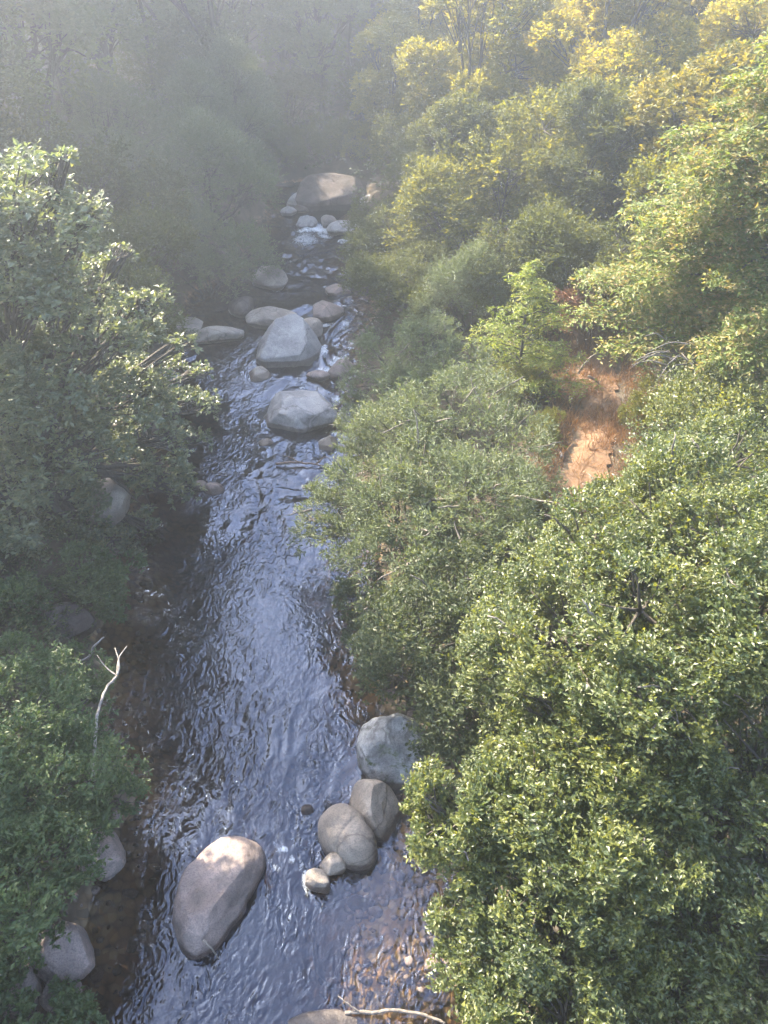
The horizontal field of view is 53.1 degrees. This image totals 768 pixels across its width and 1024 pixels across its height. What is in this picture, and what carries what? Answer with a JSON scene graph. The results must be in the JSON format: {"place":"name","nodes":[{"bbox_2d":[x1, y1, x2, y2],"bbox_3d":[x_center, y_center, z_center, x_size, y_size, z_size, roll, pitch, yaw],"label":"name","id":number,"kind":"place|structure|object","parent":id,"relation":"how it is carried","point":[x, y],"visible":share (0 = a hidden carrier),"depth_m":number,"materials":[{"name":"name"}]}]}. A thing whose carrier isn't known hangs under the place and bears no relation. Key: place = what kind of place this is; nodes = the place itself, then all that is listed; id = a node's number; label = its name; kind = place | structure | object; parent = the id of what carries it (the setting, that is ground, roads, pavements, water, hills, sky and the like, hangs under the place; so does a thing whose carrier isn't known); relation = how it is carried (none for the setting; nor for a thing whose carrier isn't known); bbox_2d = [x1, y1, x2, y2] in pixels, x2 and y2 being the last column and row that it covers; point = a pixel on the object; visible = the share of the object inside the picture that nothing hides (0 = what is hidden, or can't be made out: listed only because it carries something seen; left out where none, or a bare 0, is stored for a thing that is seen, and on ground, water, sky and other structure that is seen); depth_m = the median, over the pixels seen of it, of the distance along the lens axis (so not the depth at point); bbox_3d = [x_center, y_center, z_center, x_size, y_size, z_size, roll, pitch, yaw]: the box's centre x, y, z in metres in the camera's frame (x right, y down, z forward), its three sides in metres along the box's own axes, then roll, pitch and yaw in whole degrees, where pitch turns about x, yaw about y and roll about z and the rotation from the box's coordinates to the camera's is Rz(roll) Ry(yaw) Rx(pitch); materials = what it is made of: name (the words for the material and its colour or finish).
{"place":"outdoors","nodes":[
{"label":"outdoors","id":0,"kind":"place"},
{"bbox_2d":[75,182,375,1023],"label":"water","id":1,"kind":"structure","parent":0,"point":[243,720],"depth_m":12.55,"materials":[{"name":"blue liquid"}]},
{"bbox_2d":[1,964,43,1018],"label":"boulder","id":2,"kind":"object","parent":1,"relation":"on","point":[34,980],"visible":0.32,"depth_m":8.65,"materials":[{"name":"grey stone"}]},
{"bbox_2d":[186,326,243,344],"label":"boulder","id":3,"kind":"object","parent":1,"relation":"on","point":[213,334],"visible":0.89,"depth_m":21.64,"materials":[{"name":"beige stone"}]},
{"bbox_2d":[172,836,265,959],"bbox_3d":[-2.133,4.934,9.914,0.927,1.005,1.530,24,44,28],"label":"boulder","id":4,"kind":"object","parent":1,"relation":"on","point":[220,878],"visible":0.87,"depth_m":9.57,"materials":[{"name":"grey stone"}]},
{"bbox_2d":[228,296,253,317],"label":"boulder","id":5,"kind":"object","parent":1,"relation":"on","point":[241,307],"visible":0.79,"depth_m":22.71,"materials":[{"name":"grey stone"}]},
{"bbox_2d":[252,265,287,290],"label":"boulder","id":6,"kind":"object","parent":1,"relation":"on","point":[274,282],"visible":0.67,"depth_m":24.30,"materials":[{"name":"beige stone"}]},
{"bbox_2d":[245,306,296,329],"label":"boulder","id":7,"kind":"object","parent":1,"relation":"on","point":[263,318],"visible":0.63,"depth_m":22.28,"materials":[{"name":"beige stone"}]},
{"bbox_2d":[263,390,338,432],"bbox_3d":[-2.042,-2.438,19.058,2.010,0.940,1.264,0,38,0],"label":"boulder","id":8,"kind":"object","parent":1,"relation":"on","point":[303,411],"visible":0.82,"depth_m":18.72,"materials":[{"name":"stone"}]},
{"bbox_2d":[305,868,329,893],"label":"boulder","id":9,"kind":"object","parent":1,"relation":"on","point":[316,879],"visible":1,"depth_m":9.91,"materials":[{"name":"beige stone"}]},
{"bbox_2d":[288,1009,359,1023],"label":"boulder","id":10,"kind":"object","parent":1,"relation":"in","point":[330,1016],"visible":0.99,"depth_m":8.78,"materials":[{"name":"stone"}]},
{"bbox_2d":[313,300,343,322],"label":"boulder","id":11,"kind":"object","parent":1,"relation":"on","point":[324,311],"visible":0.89,"depth_m":22.67,"materials":[{"name":"grey stone"}]},
{"bbox_2d":[319,853,345,875],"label":"boulder","id":12,"kind":"object","parent":1,"relation":"in","point":[330,864],"visible":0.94,"depth_m":10.04,"materials":[{"name":"beige stone"}]},
{"bbox_2d":[318,803,377,873],"bbox_3d":[-0.507,4.446,10.423,0.649,0.928,0.931,-21,43,-25],"label":"boulder","id":13,"kind":"object","parent":1,"relation":"on","point":[346,833],"visible":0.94,"depth_m":10.12,"materials":[{"name":"beige stone"}]},
{"bbox_2d":[349,779,400,847],"bbox_3d":[-0.123,4.154,10.725,0.738,0.983,0.851,0,38,0],"label":"boulder","id":14,"kind":"object","parent":1,"relation":"on","point":[374,802],"visible":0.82,"depth_m":10.54,"materials":[{"name":"beige stone"}]},
{"bbox_2d":[356,713,425,794],"bbox_3d":[0.129,3.593,11.377,1.099,1.347,1.070,0,38,0],"label":"boulder","id":15,"kind":"object","parent":1,"relation":"on","point":[383,751],"visible":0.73,"depth_m":11.03,"materials":[{"name":"stone"}]},
{"bbox_2d":[338,996,445,1023],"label":"dead branch","id":16,"kind":"object","parent":1,"relation":"on","point":[356,1011],"visible":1,"depth_m":8.78,"materials":[{"name":"wood"}]},
{"bbox_2d":[0,0,767,1023],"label":"ground","id":17,"kind":"structure","parent":0,"point":[94,912],"depth_m":13.82,"materials":[{"name":"brown soil"}]},
{"bbox_2d":[0,73,45,210],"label":"oak tree","id":18,"kind":"object","parent":17,"relation":"on","point":[17,127],"visible":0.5,"depth_m":17.82,"materials":[{"name":"green plant"}]},
{"bbox_2d":[0,0,55,135],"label":"oak tree","id":19,"kind":"object","parent":17,"relation":"on","point":[19,82],"visible":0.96,"depth_m":17.76,"materials":[{"name":"green plant"}]},
{"bbox_2d":[0,955,108,1023],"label":"shrub","id":20,"kind":"object","parent":17,"relation":"on","point":[74,1006],"visible":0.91,"depth_m":8.37,"materials":[{"name":"green plant"}]},
{"bbox_2d":[2,1,112,137],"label":"hillside tree","id":21,"kind":"object","parent":17,"relation":"on","point":[60,82],"visible":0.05,"depth_m":26.34,"materials":[{"name":"green plant"}]},
{"bbox_2d":[0,0,119,147],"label":"hillside tree","id":22,"kind":"object","parent":17,"relation":"on","point":[68,22],"visible":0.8,"depth_m":21.23,"materials":[{"name":"green plant"}]},
{"bbox_2d":[39,980,82,1012],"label":"boulder","id":23,"kind":"object","parent":17,"relation":"on","point":[45,996],"visible":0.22,"depth_m":8.71,"materials":[{"name":"grey stone"}]},
{"bbox_2d":[28,921,95,984],"bbox_3d":[-3.804,5.219,9.062,0.680,0.719,0.744,-30,47,-33],"label":"boulder","id":24,"kind":"object","parent":17,"relation":"on","point":[75,957],"visible":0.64,"depth_m":8.88,"materials":[{"name":"grey stone"}]},
{"bbox_2d":[45,601,96,638],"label":"boulder","id":25,"kind":"object","parent":17,"relation":"on","point":[82,621],"visible":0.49,"depth_m":12.85,"materials":[{"name":"grey stone"}]},
{"bbox_2d":[0,540,148,627],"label":"shrub","id":26,"kind":"object","parent":17,"relation":"on","point":[108,577],"visible":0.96,"depth_m":13.02,"materials":[{"name":"green plant"}]},
{"bbox_2d":[0,106,150,230],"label":"shrub","id":27,"kind":"object","parent":17,"relation":"on","point":[85,157],"visible":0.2,"depth_m":20.54,"materials":[{"name":"green plant"}]},
{"bbox_2d":[0,630,152,983],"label":"shrub","id":28,"kind":"object","parent":17,"relation":"on","point":[25,831],"visible":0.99,"depth_m":8.80,"materials":[{"name":"green plant"}]},
{"bbox_2d":[92,646,126,775],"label":"dead branch","id":29,"kind":"object","parent":28,"relation":"on","point":[106,688],"visible":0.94,"depth_m":10.46,"materials":[{"name":"grey wood"}]},
{"bbox_2d":[21,0,156,133],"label":"hillside tree","id":30,"kind":"object","parent":17,"relation":"on","point":[120,16],"visible":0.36,"depth_m":27.10,"materials":[{"name":"green plant"}]},
{"bbox_2d":[0,221,200,410],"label":"shrub","id":31,"kind":"object","parent":17,"relation":"on","point":[136,275],"visible":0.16,"depth_m":17.49,"materials":[{"name":"green plant"}]},
{"bbox_2d":[10,62,194,187],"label":"willow bush","id":32,"kind":"object","parent":17,"relation":"on","point":[86,121],"visible":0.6,"depth_m":24.21,"materials":[{"name":"green plant"}]},
{"bbox_2d":[79,831,125,881],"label":"boulder","id":33,"kind":"object","parent":17,"relation":"on","point":[115,851],"visible":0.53,"depth_m":9.94,"materials":[{"name":"grey stone"}]},
{"bbox_2d":[11,188,200,329],"bbox_3d":[-7.234,-6.097,19.565,5.030,3.887,4.416,24,44,27],"label":"shrub","id":34,"kind":"object","parent":17,"relation":"on","point":[169,232],"visible":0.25,"depth_m":18.75,"materials":[{"name":"green plant"}]},
{"bbox_2d":[86,478,130,527],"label":"boulder","id":35,"kind":"object","parent":17,"relation":"on","point":[120,506],"visible":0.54,"depth_m":14.95,"materials":[{"name":"beige stone"}]},
{"bbox_2d":[0,138,221,572],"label":"alder tree","id":36,"kind":"object","parent":17,"relation":"on","point":[35,450],"visible":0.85,"depth_m":12.48,"materials":[{"name":"green plant"}]},
{"bbox_2d":[36,150,200,254],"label":"shrub","id":37,"kind":"object","parent":17,"relation":"on","point":[168,178],"visible":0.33,"depth_m":21.78,"materials":[{"name":"green plant"}]},
{"bbox_2d":[114,3,257,103],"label":"shrub","id":38,"kind":"object","parent":17,"relation":"on","point":[162,56],"visible":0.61,"depth_m":32.33,"materials":[{"name":"green plant"}]},
{"bbox_2d":[131,0,240,72],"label":"hillside tree","id":39,"kind":"object","parent":17,"relation":"on","point":[159,12],"visible":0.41,"depth_m":33.95,"materials":[{"name":"green plant"}]},
{"bbox_2d":[112,104,289,235],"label":"willow bush","id":40,"kind":"object","parent":17,"relation":"on","point":[230,141],"visible":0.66,"depth_m":23.43,"materials":[{"name":"green plant"}]},
{"bbox_2d":[140,51,286,175],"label":"willow bush","id":41,"kind":"object","parent":17,"relation":"on","point":[190,77],"visible":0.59,"depth_m":27.25,"materials":[{"name":"green plant"}]},
{"bbox_2d":[151,0,279,72],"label":"hillside tree","id":42,"kind":"object","parent":17,"relation":"on","point":[253,18],"visible":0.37,"depth_m":33.42,"materials":[{"name":"green plant"}]},
{"bbox_2d":[152,187,287,303],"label":"willow bush","id":43,"kind":"object","parent":17,"relation":"on","point":[204,249],"visible":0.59,"depth_m":22.67,"materials":[{"name":"green plant"}]},
{"bbox_2d":[175,34,285,129],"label":"willow bush","id":44,"kind":"object","parent":17,"relation":"on","point":[238,76],"visible":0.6,"depth_m":30.37,"materials":[{"name":"green plant"}]},
{"bbox_2d":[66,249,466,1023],"bbox_3d":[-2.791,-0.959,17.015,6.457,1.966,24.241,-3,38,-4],"label":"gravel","id":45,"kind":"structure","parent":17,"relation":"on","point":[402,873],"depth_m":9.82,"materials":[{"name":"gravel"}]},
{"bbox_2d":[224,0,317,89],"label":"hillside tree","id":46,"kind":"object","parent":17,"relation":"on","point":[279,21],"visible":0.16,"depth_m":38.56,"materials":[{"name":"green plant"}]},
{"bbox_2d":[240,120,310,180],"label":"shrub","id":47,"kind":"object","parent":17,"relation":"on","point":[285,153],"visible":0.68,"depth_m":31.34,"materials":[{"name":"green plant"}]},
{"bbox_2d":[230,57,336,127],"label":"shrub","id":48,"kind":"object","parent":17,"relation":"on","point":[301,83],"visible":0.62,"depth_m":33.82,"materials":[{"name":"green plant"}]},
{"bbox_2d":[255,313,321,367],"bbox_3d":[-2.582,-4.599,21.408,1.933,1.646,1.675,0,38,0],"label":"boulder","id":49,"kind":"object","parent":17,"relation":"on","point":[290,340],"visible":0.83,"depth_m":20.91,"materials":[{"name":"stone"}]},
{"bbox_2d":[256,0,371,127],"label":"hillside tree","id":50,"kind":"object","parent":17,"relation":"on","point":[313,54],"visible":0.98,"depth_m":32.53,"materials":[{"name":"green plant"}]},
{"bbox_2d":[295,173,366,214],"bbox_3d":[-1.943,-12.109,30.186,3.173,2.058,1.955,0,38,0],"label":"boulder","id":51,"kind":"object","parent":17,"relation":"on","point":[324,191],"visible":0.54,"depth_m":29.53,"materials":[{"name":"grey stone"}]},
{"bbox_2d":[328,359,355,383],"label":"boulder","id":52,"kind":"object","parent":17,"relation":"on","point":[334,369],"visible":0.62,"depth_m":20.50,"materials":[{"name":"grey stone"}]},
{"bbox_2d":[339,912,355,982],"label":"boulder","id":53,"kind":"object","parent":17,"relation":"on","point":[344,937],"visible":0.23,"depth_m":9.63,"materials":[{"name":"stone"}]},
{"bbox_2d":[346,894,375,911],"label":"boulder","id":54,"kind":"object","parent":17,"relation":"on","point":[356,902],"visible":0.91,"depth_m":9.89,"materials":[{"name":"stone"}]},
{"bbox_2d":[339,117,399,171],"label":"thicket","id":55,"kind":"object","parent":17,"relation":"on","point":[363,130],"visible":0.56,"depth_m":30.98,"materials":[{"name":"green plant"}]},
{"bbox_2d":[284,451,476,614],"bbox_3d":[0.028,0.274,13.081,2.442,2.998,4.471,-20,42,-24],"label":"willow bush","id":56,"kind":"object","parent":17,"relation":"on","point":[374,531],"visible":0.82,"depth_m":12.73,"materials":[{"name":"green plant"}]},
{"bbox_2d":[0,0,767,1023],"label":"undergrowth","id":57,"kind":"object","parent":17,"relation":"on","point":[54,532],"visible":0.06,"depth_m":13.77,"materials":[{"name":"green plant"}]},
{"bbox_2d":[340,188,427,253],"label":"shrub","id":58,"kind":"object","parent":17,"relation":"on","point":[358,214],"visible":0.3,"depth_m":24.22,"materials":[{"name":"green plant"}]},
{"bbox_2d":[335,240,443,313],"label":"shrub","id":59,"kind":"object","parent":17,"relation":"on","point":[359,270],"visible":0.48,"depth_m":20.52,"materials":[{"name":"green plant"}]},
{"bbox_2d":[349,12,438,135],"bbox_3d":[0.467,-16.666,30.588,3.803,5.430,3.481,11,39,13],"label":"alder tree","id":60,"kind":"object","parent":17,"relation":"on","point":[381,93],"visible":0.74,"depth_m":29.73,"materials":[{"name":"green plant"}]},
{"bbox_2d":[334,43,458,117],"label":"shrub","id":61,"kind":"object","parent":17,"relation":"on","point":[360,66],"visible":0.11,"depth_m":33.67,"materials":[{"name":"green plant"}]},
{"bbox_2d":[335,203,467,295],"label":"shrub","id":62,"kind":"object","parent":17,"relation":"on","point":[368,242],"visible":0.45,"depth_m":22.08,"materials":[{"name":"green plant"}]},
{"bbox_2d":[367,99,441,178],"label":"shrub","id":63,"kind":"object","parent":17,"relation":"on","point":[396,145],"visible":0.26,"depth_m":28.32,"materials":[{"name":"green plant"}]},
{"bbox_2d":[329,308,498,449],"bbox_3d":[0.608,-3.164,17.242,3.701,2.783,3.952,0,38,0],"label":"willow bush","id":64,"kind":"object","parent":17,"relation":"on","point":[392,370],"visible":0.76,"depth_m":16.80,"materials":[{"name":"green plant"}]},
{"bbox_2d":[365,0,470,122],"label":"alder tree","id":65,"kind":"object","parent":17,"relation":"on","point":[417,14],"visible":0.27,"depth_m":30.28,"materials":[{"name":"green plant"}]},
{"bbox_2d":[365,235,486,338],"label":"shrub","id":66,"kind":"object","parent":17,"relation":"on","point":[414,265],"visible":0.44,"depth_m":19.80,"materials":[{"name":"green plant"}]},
{"bbox_2d":[378,135,476,225],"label":"shrub","id":67,"kind":"object","parent":17,"relation":"on","point":[402,154],"visible":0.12,"depth_m":25.86,"materials":[{"name":"green plant"}]},
{"bbox_2d":[328,521,540,784],"bbox_3d":[0.630,1.907,11.050,2.463,2.813,4.707,-7,38,-8],"label":"willow bush","id":68,"kind":"object","parent":17,"relation":"on","point":[385,646],"visible":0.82,"depth_m":10.56,"materials":[{"name":"green plant"}]},
{"bbox_2d":[376,0,498,70],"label":"alder tree","id":69,"kind":"object","parent":17,"relation":"on","point":[397,7],"visible":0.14,"depth_m":30.57,"materials":[{"name":"green plant"}]},
{"bbox_2d":[399,87,497,211],"bbox_3d":[2.295,-10.147,23.245,3.400,4.816,3.408,-17,41,-20],"label":"oak tree","id":70,"kind":"object","parent":17,"relation":"on","point":[457,118],"visible":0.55,"depth_m":21.83,"materials":[{"name":"green plant"}]},
{"bbox_2d":[329,354,568,579],"bbox_3d":[1.286,-0.672,13.483,3.779,2.942,5.658,-12,40,-15],"label":"willow bush","id":71,"kind":"object","parent":17,"relation":"on","point":[462,459],"visible":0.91,"depth_m":13.03,"materials":[{"name":"green plant"}]},
{"bbox_2d":[381,124,561,273],"bbox_3d":[2.651,-8.688,21.971,5.694,4.206,3.731,-14,40,-17],"label":"thicket","id":72,"kind":"object","parent":17,"relation":"on","point":[420,189],"visible":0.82,"depth_m":20.99,"materials":[{"name":"green plant"}]},
{"bbox_2d":[387,0,560,134],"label":"alder tree","id":73,"kind":"object","parent":17,"relation":"on","point":[476,69],"visible":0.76,"depth_m":24.74,"materials":[{"name":"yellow plant"}]},
{"bbox_2d":[407,237,542,337],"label":"willow bush","id":74,"kind":"object","parent":17,"relation":"on","point":[436,277],"visible":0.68,"depth_m":18.77,"materials":[{"name":"green plant"}]},
{"bbox_2d":[456,81,558,200],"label":"thicket","id":75,"kind":"object","parent":17,"relation":"on","point":[488,133],"visible":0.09,"depth_m":24.76,"materials":[{"name":"green plant"}]},
{"bbox_2d":[443,0,577,91],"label":"alder tree","id":76,"kind":"object","parent":17,"relation":"on","point":[524,33],"visible":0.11,"depth_m":28.04,"materials":[{"name":"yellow plant"}]},
{"bbox_2d":[490,363,557,412],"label":"thicket","id":77,"kind":"object","parent":17,"relation":"on","point":[532,376],"visible":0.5,"depth_m":16.98,"materials":[{"name":"green plant"}]},
{"bbox_2d":[448,208,601,337],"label":"shrub","id":78,"kind":"object","parent":17,"relation":"on","point":[556,278],"visible":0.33,"depth_m":18.78,"materials":[{"name":"green plant"}]},
{"bbox_2d":[461,258,603,403],"bbox_3d":[2.964,-3.682,16.752,2.658,3.510,3.581,-20,42,-24],"label":"sapling","id":79,"kind":"object","parent":17,"relation":"on","point":[536,288],"visible":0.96,"depth_m":16.52,"materials":[{"name":"green plant"}]},
{"bbox_2d":[529,406,565,447],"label":"thicket","id":80,"kind":"object","parent":17,"relation":"on","point":[555,417],"visible":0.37,"depth_m":15.73,"materials":[{"name":"green plant"}]},
{"bbox_2d":[490,73,609,226],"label":"thicket","id":81,"kind":"object","parent":17,"relation":"on","point":[542,124],"visible":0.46,"depth_m":21.40,"materials":[{"name":"green plant"}]},
{"bbox_2d":[398,720,720,1023],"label":"alder tree","id":82,"kind":"object","parent":17,"relation":"on","point":[508,966],"visible":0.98,"depth_m":7.09,"materials":[{"name":"green plant"}]},
{"bbox_2d":[546,276,620,356],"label":"dry bush","id":83,"kind":"object","parent":17,"relation":"on","point":[569,295],"visible":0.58,"depth_m":17.81,"materials":[{"name":"green plant"}]},
{"bbox_2d":[501,190,670,319],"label":"shrub","id":84,"kind":"object","parent":17,"relation":"on","point":[531,225],"visible":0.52,"depth_m":18.12,"materials":[{"name":"green plant"}]},
{"bbox_2d":[524,72,660,221],"bbox_3d":[5.363,-9.229,21.085,3.522,4.845,3.514,24,44,27],"label":"oak tree","id":85,"kind":"object","parent":17,"relation":"on","point":[600,122],"visible":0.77,"depth_m":19.81,"materials":[{"name":"green plant"}]},
{"bbox_2d":[526,278,658,528],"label":"dry grass","id":86,"kind":"structure","parent":17,"relation":"on","point":[598,414],"depth_m":16.44,"materials":[{"name":"plant"}]},
{"bbox_2d":[449,403,767,860],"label":"alder tree","id":87,"kind":"object","parent":17,"relation":"on","point":[609,664],"visible":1,"depth_m":7.57,"materials":[{"name":"green plant"}]},
{"bbox_2d":[523,0,702,127],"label":"alder tree","id":88,"kind":"object","parent":17,"relation":"on","point":[605,14],"visible":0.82,"depth_m":22.53,"materials":[{"name":"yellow plant"}]},
{"bbox_2d":[521,66,721,231],"bbox_3d":[7.234,-10.091,22.040,6.832,4.788,4.477,-15,40,-18],"label":"thicket","id":89,"kind":"object","parent":17,"relation":"on","point":[616,90],"visible":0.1,"depth_m":20.83,"materials":[{"name":"green plant"}]},
{"bbox_2d":[617,374,702,428],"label":"thicket","id":90,"kind":"object","parent":17,"relation":"on","point":[635,397],"visible":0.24,"depth_m":15.15,"materials":[{"name":"green plant"}]},
{"bbox_2d":[608,32,721,150],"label":"thicket","id":91,"kind":"object","parent":17,"relation":"on","point":[698,42],"visible":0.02,"depth_m":23.07,"materials":[{"name":"green plant"}]},
{"bbox_2d":[562,659,767,1023],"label":"alder tree","id":92,"kind":"object","parent":17,"relation":"on","point":[712,963],"visible":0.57,"depth_m":7.09,"materials":[{"name":"green plant"}]},
{"bbox_2d":[564,0,767,405],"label":"tree","id":93,"kind":"object","parent":17,"relation":"on","point":[725,271],"visible":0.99,"depth_m":12.86,"materials":[{"name":"green plant"}]},
{"bbox_2d":[631,333,688,377],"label":"dead branch","id":94,"kind":"object","parent":93,"relation":"attached to","point":[673,358],"visible":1,"depth_m":12.28,"materials":[{"name":"wood"}]},
{"bbox_2d":[596,140,743,303],"bbox_3d":[7.431,-6.513,18.187,5.694,4.383,3.731,-25,44,-28],"label":"thicket","id":95,"kind":"object","parent":17,"relation":"on","point":[649,175],"visible":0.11,"depth_m":17.23,"materials":[{"name":"green plant"}]},
{"bbox_2d":[611,0,760,63],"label":"alder tree","id":96,"kind":"object","parent":17,"relation":"on","point":[688,9],"visible":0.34,"depth_m":27.27,"materials":[{"name":"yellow plant"}]},
{"bbox_2d":[616,334,767,493],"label":"alder tree","id":97,"kind":"object","parent":17,"relation":"on","point":[686,393],"visible":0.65,"depth_m":12.65,"materials":[{"name":"green plant"}]},
{"bbox_2d":[619,37,767,171],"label":"oak tree","id":98,"kind":"object","parent":17,"relation":"on","point":[718,72],"visible":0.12,"depth_m":18.67,"materials":[{"name":"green plant"}]},
{"bbox_2d":[620,37,767,211],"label":"golden tree","id":99,"kind":"object","parent":17,"relation":"on","point":[648,90],"visible":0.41,"depth_m":18.26,"materials":[{"name":"yellow plant"}]},
{"bbox_2d":[688,0,767,64],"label":"alder tree","id":100,"kind":"object","parent":17,"relation":"on","point":[744,19],"visible":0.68,"depth_m":22.83,"materials":[{"name":"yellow plant"}]},
{"bbox_2d":[549,286,621,512],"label":"path","id":101,"kind":"structure","parent":0,"point":[597,458],"depth_m":16.30,"materials":[{"name":"soil"}]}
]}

